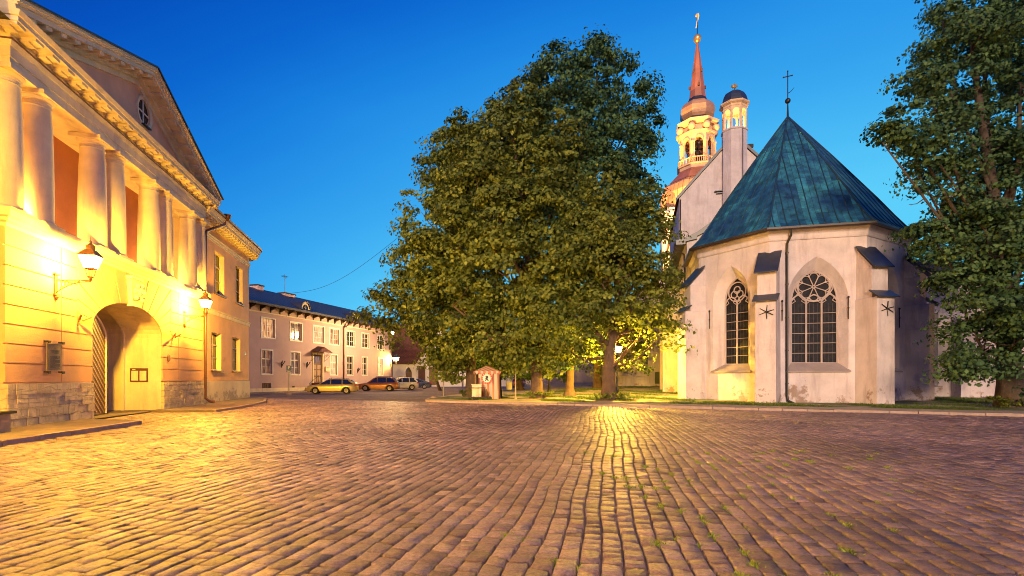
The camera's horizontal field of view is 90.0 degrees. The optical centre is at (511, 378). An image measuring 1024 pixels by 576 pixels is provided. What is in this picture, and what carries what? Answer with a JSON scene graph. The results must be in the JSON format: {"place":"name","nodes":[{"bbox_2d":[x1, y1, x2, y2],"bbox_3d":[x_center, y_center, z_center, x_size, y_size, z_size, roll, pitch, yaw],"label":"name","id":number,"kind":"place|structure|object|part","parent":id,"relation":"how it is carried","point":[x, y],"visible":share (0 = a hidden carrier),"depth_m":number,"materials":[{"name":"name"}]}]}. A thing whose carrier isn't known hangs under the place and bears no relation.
{"place":"outdoors","nodes":[
{"label":"outdoors","id":0,"kind":"place"},
{"bbox_2d":[0,419,134,440],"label":"pavement","id":1,"kind":"structure","parent":0,"point":[25,431],"depth_m":14.36,"materials":[{"name":"grey stone"}]},
{"bbox_2d":[0,411,16,432],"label":"entrance steps","id":2,"kind":"structure","parent":1,"relation":"on","point":[5,421],"depth_m":13.08,"materials":[{"name":"stone"}]},
{"bbox_2d":[149,396,265,411],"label":"pavement","id":3,"kind":"structure","parent":0,"point":[208,407],"depth_m":26.46,"materials":[{"name":"grey stone"}]},
{"bbox_2d":[0,385,1002,575],"bbox_3d":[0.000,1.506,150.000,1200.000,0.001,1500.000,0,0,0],"label":"road","id":4,"kind":"structure","parent":0,"point":[416,395],"depth_m":22.69,"materials":[{"name":"stone"}]},
{"bbox_2d":[0,419,141,446],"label":"kerb","id":5,"kind":"structure","parent":4,"relation":"on","point":[46,436],"depth_m":13.32,"materials":[{"name":"stone"}]},
{"bbox_2d":[0,0,261,427],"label":"portico building","id":6,"kind":"structure","parent":4,"relation":"on","point":[99,145],"depth_m":19.25,"materials":[{"name":"paint"}]},
{"bbox_2d":[44,340,64,373],"bbox_3d":[-14.380,-0.663,16.103,0.125,1.028,0.815,0,0,-12],"label":"glass plaque","id":7,"kind":"object","parent":6,"relation":"attached to","point":[54,356],"visible":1,"depth_m":16.06,"materials":[{"name":"glass"}]},
{"bbox_2d":[53,236,103,299],"bbox_3d":[-13.872,-3.516,16.335,1.257,2.073,0.514,0,0,-12],"label":"wall lamp","id":8,"kind":"object","parent":6,"relation":"attached to","point":[89,251],"visible":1,"depth_m":16.28,"materials":[{"name":"metal"}]},
{"bbox_2d":[77,311,92,325],"bbox_3d":[-14.556,-2.031,17.362,0.306,0.500,0.653,0,0,-12],"label":"flag holder","id":9,"kind":"object","parent":6,"relation":"attached to","point":[79,318],"visible":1,"depth_m":17.35,"materials":[{"name":"metal"}]},
{"bbox_2d":[172,331,181,340],"bbox_3d":[-16.076,-2.028,24.468,0.306,0.500,0.653,0,0,-12],"label":"flag holder","id":10,"kind":"object","parent":6,"relation":"attached to","point":[173,336],"visible":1,"depth_m":24.44,"materials":[{"name":"metal"}]},
{"bbox_2d":[183,288,212,327],"bbox_3d":[-15.919,-3.566,25.905,1.257,2.073,0.514,0,0,-12],"label":"wall lamp","id":11,"kind":"object","parent":6,"relation":"attached to","point":[204,297],"visible":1,"depth_m":25.84,"materials":[{"name":"metal"}]},
{"bbox_2d":[211,332,223,371],"bbox_3d":[-18.210,-1.615,31.386,0.410,2.370,1.940,0,0,-12],"label":"window","id":12,"kind":"structure","parent":6,"relation":"in","point":[215,337],"depth_m":32.06,"materials":[{"name":"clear glass"}]},
{"bbox_2d":[214,250,226,298],"bbox_3d":[-18.320,-6.465,31.900,0.410,2.670,1.990,0,0,-12],"label":"window","id":13,"kind":"structure","parent":6,"relation":"in","point":[218,258],"depth_m":32.58,"materials":[{"name":"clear glass"}]},
{"bbox_2d":[232,337,241,371],"bbox_3d":[-19.014,-1.615,35.151,0.410,2.370,1.940,0,0,-12],"label":"window","id":14,"kind":"structure","parent":6,"relation":"in","point":[235,341],"depth_m":35.88,"materials":[{"name":"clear glass"}]},
{"bbox_2d":[235,265,244,306],"bbox_3d":[-19.145,-6.465,35.762,0.410,2.670,1.890,0,0,-12],"label":"window","id":15,"kind":"structure","parent":6,"relation":"in","point":[238,271],"depth_m":36.47,"materials":[{"name":"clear glass"}]},
{"bbox_2d":[214,396,266,411],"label":"kerb","id":16,"kind":"structure","parent":4,"relation":"on","point":[239,407],"depth_m":25.81,"materials":[{"name":"stone"}]},
{"bbox_2d":[250,391,306,393],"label":"kerb","id":17,"kind":"structure","parent":4,"relation":"on","point":[277,392],"depth_m":51.93,"materials":[{"name":"stone"}]},
{"bbox_2d":[286,365,291,394],"bbox_3d":[-20.906,0.151,48.000,0.560,2.739,0.560,0,0,-22],"label":"parking sign","id":18,"kind":"object","parent":4,"relation":"on","point":[288,368],"visible":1,"depth_m":47.98,"materials":[{"name":"metal"}]},
{"bbox_2d":[248,274,392,391],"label":"pink house","id":19,"kind":"structure","parent":4,"relation":"on","point":[297,334],"depth_m":59.25,"materials":[{"name":"paint"}]},
{"bbox_2d":[261,349,272,374],"bbox_3d":[-25.499,-1.700,53.148,0.260,2.700,1.717,0,0,16],"label":"window","id":20,"kind":"structure","parent":19,"relation":"in","point":[265,355],"depth_m":53.34,"materials":[{"name":"white paint"}]},
{"bbox_2d":[260,316,275,338],"bbox_3d":[-25.459,-5.250,53.293,0.260,2.200,2.153,0,0,16],"label":"window","id":21,"kind":"structure","parent":19,"relation":"in","point":[266,325],"depth_m":53.27,"materials":[{"name":"white paint"}]},
{"bbox_2d":[290,351,300,374],"bbox_3d":[-24.318,-1.700,57.311,0.260,2.700,1.706,0,0,16],"label":"window","id":22,"kind":"structure","parent":19,"relation":"in","point":[294,357],"depth_m":57.50,"materials":[{"name":"white paint"}]},
{"bbox_2d":[289,321,302,341],"bbox_3d":[-24.288,-5.250,57.418,0.260,2.200,2.166,0,0,16],"label":"window","id":23,"kind":"structure","parent":19,"relation":"in","point":[294,328],"depth_m":57.59,"materials":[{"name":"white glass"}]},
{"bbox_2d":[314,355,320,382],"bbox_3d":[-23.333,-1.150,61.113,0.090,3.300,1.682,0,0,16],"label":"door","id":24,"kind":"structure","parent":19,"relation":"in","point":[317,359],"depth_m":61.23,"materials":[{"name":"brown wood"}]},
{"bbox_2d":[313,325,324,343],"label":"window","id":25,"kind":"structure","parent":19,"relation":"in","point":[317,331],"depth_m":61.53,"materials":[{"name":"white paint"}]},
{"bbox_2d":[330,354,337,375],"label":"window","id":26,"kind":"structure","parent":19,"relation":"in","point":[333,356],"depth_m":64.38,"materials":[{"name":"white paint"}]},
{"bbox_2d":[329,327,339,345],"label":"window","id":27,"kind":"structure","parent":19,"relation":"in","point":[333,333],"depth_m":64.31,"materials":[{"name":"white paint"}]},
{"bbox_2d":[295,239,395,292],"bbox_3d":[-18.410,-10.651,52.835,0.036,1.557,30.285,0,0,-39],"label":"overhead cable","id":28,"kind":"object","parent":19,"relation":"attached to","point":[349,273],"visible":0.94,"depth_m":49.52,"materials":[{"name":"black metal"}]},
{"bbox_2d":[346,355,353,375],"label":"window","id":29,"kind":"structure","parent":19,"relation":"in","point":[348,357],"depth_m":67.73,"materials":[{"name":"white paint"}]},
{"bbox_2d":[346,330,354,346],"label":"window","id":30,"kind":"structure","parent":19,"relation":"in","point":[349,335],"depth_m":67.60,"materials":[{"name":"white paint"}]},
{"bbox_2d":[362,356,367,375],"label":"window","id":31,"kind":"structure","parent":19,"relation":"in","point":[363,357],"depth_m":71.19,"materials":[{"name":"white paint"}]},
{"bbox_2d":[361,332,369,348],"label":"window","id":32,"kind":"structure","parent":19,"relation":"in","point":[364,337],"depth_m":71.07,"materials":[{"name":"white paint"}]},
{"bbox_2d":[377,335,384,350],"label":"window","id":33,"kind":"structure","parent":19,"relation":"in","point":[380,347],"depth_m":75.30,"materials":[{"name":"white paint"}]},
{"bbox_2d":[378,357,383,375],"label":"window","id":34,"kind":"structure","parent":19,"relation":"in","point":[379,360],"depth_m":75.30,"materials":[{"name":"white paint"}]},
{"bbox_2d":[391,328,392,376],"bbox_3d":[-15.039,-2.530,64.300,0.524,8.060,0.524,0,0,-17],"label":"drainpipe","id":35,"kind":"object","parent":19,"relation":"attached to","point":[392,357],"visible":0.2,"depth_m":64.28,"materials":[{"name":"black metal"}]},
{"bbox_2d":[390,353,398,366],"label":"corner lamp","id":36,"kind":"object","parent":19,"relation":"attached to","point":[395,356],"visible":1,"depth_m":77.48,"materials":[{"name":"black metal"}]},
{"bbox_2d":[305,378,358,393],"bbox_3d":[-17.751,0.710,50.600,4.876,1.580,2.200,0,0,-11],"label":"parked car","id":37,"kind":"object","parent":4,"relation":"on","point":[346,386],"visible":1,"depth_m":49.84,"materials":[{"name":"gold metal"}]},
{"bbox_3d":[-17.191,0.298,50.712,3.371,0.556,1.743,0,0,-11],"label":"window glass","id":38,"kind":"part","parent":37,"relation":"part of","materials":[{"name":"glass"}]},
{"bbox_2d":[359,376,399,390],"bbox_3d":[-15.951,0.621,61.300,4.776,1.759,2.240,0,0,-6],"label":"parked car","id":39,"kind":"object","parent":4,"relation":"on","point":[388,383],"visible":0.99,"depth_m":60.47,"materials":[{"name":"orange metal"}]},
{"bbox_3d":[-15.442,0.162,61.351,3.491,0.684,1.782,0,0,-6],"label":"window glass","id":40,"kind":"part","parent":39,"relation":"part of","materials":[{"name":"glass"}]},
{"bbox_2d":[397,377,418,389],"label":"parked car","id":41,"kind":"object","parent":4,"relation":"on","point":[409,383],"visible":0.53,"depth_m":66.76,"materials":[{"name":"white paint"}]},
{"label":"window glass","id":42,"kind":"part","parent":41,"relation":"part of","materials":[{"name":"black glass"}]},
{"bbox_2d":[416,379,431,388],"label":"parked car","id":43,"kind":"object","parent":4,"relation":"on","point":[424,384],"visible":0.48,"depth_m":72.87,"materials":[{"name":"blue paint"}]},
{"bbox_2d":[393,324,461,386],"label":"gabled house","id":44,"kind":"structure","parent":4,"relation":"on","point":[406,354],"depth_m":92.49,"materials":[{"name":"white paint"}]},
{"bbox_2d":[406,368,411,376],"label":"door","id":45,"kind":"structure","parent":44,"relation":"in","point":[409,374],"depth_m":92.51,"materials":[{"name":"brown wood"}]},
{"bbox_2d":[418,366,424,379],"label":"garage door","id":46,"kind":"structure","parent":44,"relation":"in","point":[421,373],"depth_m":92.71,"materials":[{"name":"brown wood"}]},
{"bbox_2d":[429,367,435,384],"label":"garage door","id":47,"kind":"structure","parent":44,"relation":"in","point":[430,371],"depth_m":93.76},
{"bbox_2d":[427,311,465,390],"bbox_3d":[-7.998,-4.798,64.868,8.229,13.014,9.682,0,0,21],"label":"street tree","id":48,"kind":"object","parent":4,"relation":"on","point":[438,387],"visible":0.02,"depth_m":63.51,"materials":[{"name":"green plant"}]},
{"bbox_2d":[462,366,510,385],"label":"garage","id":49,"kind":"structure","parent":4,"relation":"on","point":[503,382],"depth_m":97.50,"materials":[{"name":"white paint"}]},
{"bbox_2d":[462,374,465,385],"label":"garage door","id":50,"kind":"structure","parent":49,"relation":"in","point":[464,381],"depth_m":97.66,"materials":[{"name":"white paint"}]},
{"bbox_2d":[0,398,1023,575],"bbox_3d":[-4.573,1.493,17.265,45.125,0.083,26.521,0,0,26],"label":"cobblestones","id":51,"kind":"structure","parent":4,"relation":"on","point":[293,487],"depth_m":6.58,"materials":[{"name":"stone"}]},
{"bbox_2d":[660,13,719,268],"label":"church tower","id":52,"kind":"structure","parent":4,"relation":"on","point":[698,127],"depth_m":82.05,"materials":[{"name":"paint"}]},
{"bbox_2d":[499,448,914,575],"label":"weeds","id":53,"kind":"object","parent":4,"relation":"on","point":[712,535],"visible":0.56,"depth_m":6.29,"materials":[{"name":"green plant"}]},
{"bbox_2d":[425,398,1023,416],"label":"kerb","id":54,"kind":"structure","parent":4,"relation":"on","point":[843,410],"depth_m":23.88,"materials":[{"name":"stone"}]},
{"bbox_2d":[513,379,525,387],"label":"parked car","id":55,"kind":"object","parent":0,"point":[523,383],"visible":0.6,"depth_m":84.11,"materials":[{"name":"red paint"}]},
{"bbox_2d":[32,0,1023,330],"label":"sky","id":56,"kind":"structure","parent":0,"point":[306,117],"materials":[{"name":"blue"}]},
{"bbox_2d":[428,379,1023,413],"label":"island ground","id":57,"kind":"structure","parent":0,"point":[640,401],"depth_m":28.97,"materials":[{"name":"green plant"}]},
{"bbox_2d":[341,106,518,396],"bbox_3d":[-6.044,-9.537,39.471,14.688,22.051,8.792,0,0,0],"label":"lime tree","id":58,"kind":"object","parent":57,"relation":"on","point":[390,304],"visible":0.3,"depth_m":38.34,"materials":[{"name":"green plant"}]},
{"bbox_2d":[459,389,471,395],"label":"shoots","id":59,"kind":"object","parent":57,"relation":"on","point":[461,391],"visible":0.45,"depth_m":38.07,"materials":[{"name":"green plant"}]},
{"bbox_2d":[471,384,481,399],"bbox_3d":[-2.330,0.870,33.549,0.670,1.020,0.520,0,0,-8],"label":"counter box","id":60,"kind":"object","parent":57,"relation":"on","point":[476,390],"visible":0.74,"depth_m":33.35,"materials":[{"name":"beige paint"}]},
{"bbox_2d":[468,385,491,399],"bbox_3d":[-2.068,0.905,33.190,1.510,0.950,0.370,0,0,-8],"label":"hand cart","id":61,"kind":"object","parent":57,"relation":"on","point":[486,397],"visible":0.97,"depth_m":33.05,"materials":[{"name":"black metal"}]},
{"bbox_2d":[473,366,500,398],"bbox_3d":[-1.705,0.244,34.799,1.716,2.272,1.718,0,0,-8],"label":"kiosk tent","id":62,"kind":"object","parent":57,"relation":"on","point":[488,377],"visible":0.87,"depth_m":34.10,"materials":[{"name":"fabric"}]},
{"bbox_2d":[379,63,616,398],"bbox_3d":[-0.250,-11.384,35.138,13.516,25.690,14.638,0,0,-36],"label":"lime tree","id":63,"kind":"object","parent":57,"relation":"on","point":[504,235],"visible":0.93,"depth_m":33.41,"materials":[{"name":"green plant"}]},
{"bbox_2d":[432,302,565,389],"bbox_3d":[-1.617,-4.173,61.450,18.315,11.344,12.348,0,0,38],"label":"lime tree","id":64,"kind":"object","parent":57,"relation":"on","point":[519,385],"visible":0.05,"depth_m":57.85,"materials":[{"name":"green plant"}]},
{"bbox_2d":[497,325,503,397],"bbox_3d":[-0.809,-1.450,36.000,0.524,5.660,0.524,0,0,-17],"label":"street lamp","id":65,"kind":"object","parent":57,"relation":"on","point":[501,396],"visible":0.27,"depth_m":35.91,"materials":[{"name":"black metal"}]},
{"bbox_2d":[506,380,511,389],"bbox_3d":[-0.328,0.660,56.000,0.680,1.080,0.680,0,0,-11],"label":"litter bin","id":66,"kind":"object","parent":57,"relation":"on","point":[508,385],"visible":0.99,"depth_m":55.73,"materials":[{"name":"metal"}]},
{"bbox_2d":[514,320,516,398],"bbox_3d":[0.234,-1.251,34.200,0.198,5.254,0.188,0,0,0],"label":"sign post","id":67,"kind":"object","parent":57,"relation":"on","point":[515,374],"visible":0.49,"depth_m":34.16,"materials":[{"name":"metal"}]},
{"bbox_2d":[512,334,565,384],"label":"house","id":68,"kind":"structure","parent":57,"relation":"on","point":[526,381],"depth_m":112.00,"materials":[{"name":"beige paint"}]},
{"bbox_2d":[525,390,553,397],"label":"shoots","id":69,"kind":"object","parent":57,"relation":"on","point":[547,394],"visible":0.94,"depth_m":34.63,"materials":[{"name":"green plant"}]},
{"bbox_2d":[544,360,602,383],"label":"churchyard wall","id":70,"kind":"structure","parent":57,"relation":"on","point":[580,376],"depth_m":72.00,"materials":[{"name":"paint"}]},
{"bbox_2d":[505,23,674,395],"bbox_3d":[5.290,-13.191,38.135,13.645,29.175,11.152,0,0,0],"label":"lime tree","id":71,"kind":"object","parent":57,"relation":"on","point":[631,134],"visible":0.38,"depth_m":37.65,"materials":[{"name":"green plant"}]},
{"bbox_2d":[547,193,659,388],"bbox_3d":[9.098,-8.336,49.558,11.714,18.855,10.981,0,0,-28],"label":"lime tree","id":72,"kind":"object","parent":57,"relation":"on","point":[597,376],"visible":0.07,"depth_m":49.06,"materials":[{"name":"green plant"}]},
{"bbox_2d":[521,156,697,400],"bbox_3d":[6.054,-6.349,31.541,11.032,15.555,8.979,0,0,0],"label":"lime tree","id":73,"kind":"object","parent":57,"relation":"on","point":[627,270],"visible":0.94,"depth_m":30.73,"materials":[{"name":"green plant"}]},
{"bbox_2d":[593,391,628,400],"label":"shoots","id":74,"kind":"object","parent":57,"relation":"on","point":[621,394],"visible":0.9,"depth_m":30.86,"materials":[{"name":"green plant"}]},
{"bbox_2d":[615,341,622,392],"bbox_3d":[6.720,-0.696,32.700,0.524,3.980,0.524,0,0,-17],"label":"street lamp","id":75,"kind":"object","parent":57,"relation":"on","point":[617,377],"visible":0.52,"depth_m":32.63,"materials":[{"name":"black metal"}]},
{"bbox_2d":[453,385,999,410],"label":"grass","id":76,"kind":"structure","parent":57,"relation":"on","point":[954,401],"depth_m":27.96,"materials":[{"name":"green plant"}]},
{"bbox_2d":[615,70,1023,404],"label":"church","id":77,"kind":"structure","parent":57,"relation":"on","point":[801,288],"depth_m":28.86,"materials":[{"name":"plaster"},{"name":"green patinated copper"},{"name":"glass"}]},
{"bbox_2d":[635,349,647,370],"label":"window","id":78,"kind":"structure","parent":77,"relation":"in","point":[641,360],"depth_m":54.37,"materials":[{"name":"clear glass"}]},
{"bbox_2d":[910,218,971,269],"bbox_3d":[35.164,-6.042,43.269,11.000,14.977,9.613,0,0,0],"label":"yard tree","id":79,"kind":"object","parent":57,"relation":"on","point":[916,254],"visible":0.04,"depth_m":41.91,"materials":[{"name":"green plant"}]},
{"bbox_2d":[859,0,1023,407],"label":"maple tree","id":80,"kind":"object","parent":57,"relation":"on","point":[987,219],"visible":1,"depth_m":22.82,"materials":[{"name":"green plant"}]},
{"bbox_2d":[985,396,1023,407],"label":"shoots","id":81,"kind":"object","parent":57,"relation":"on","point":[1004,403],"visible":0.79,"depth_m":23.38,"materials":[{"name":"green plant"}]}
]}

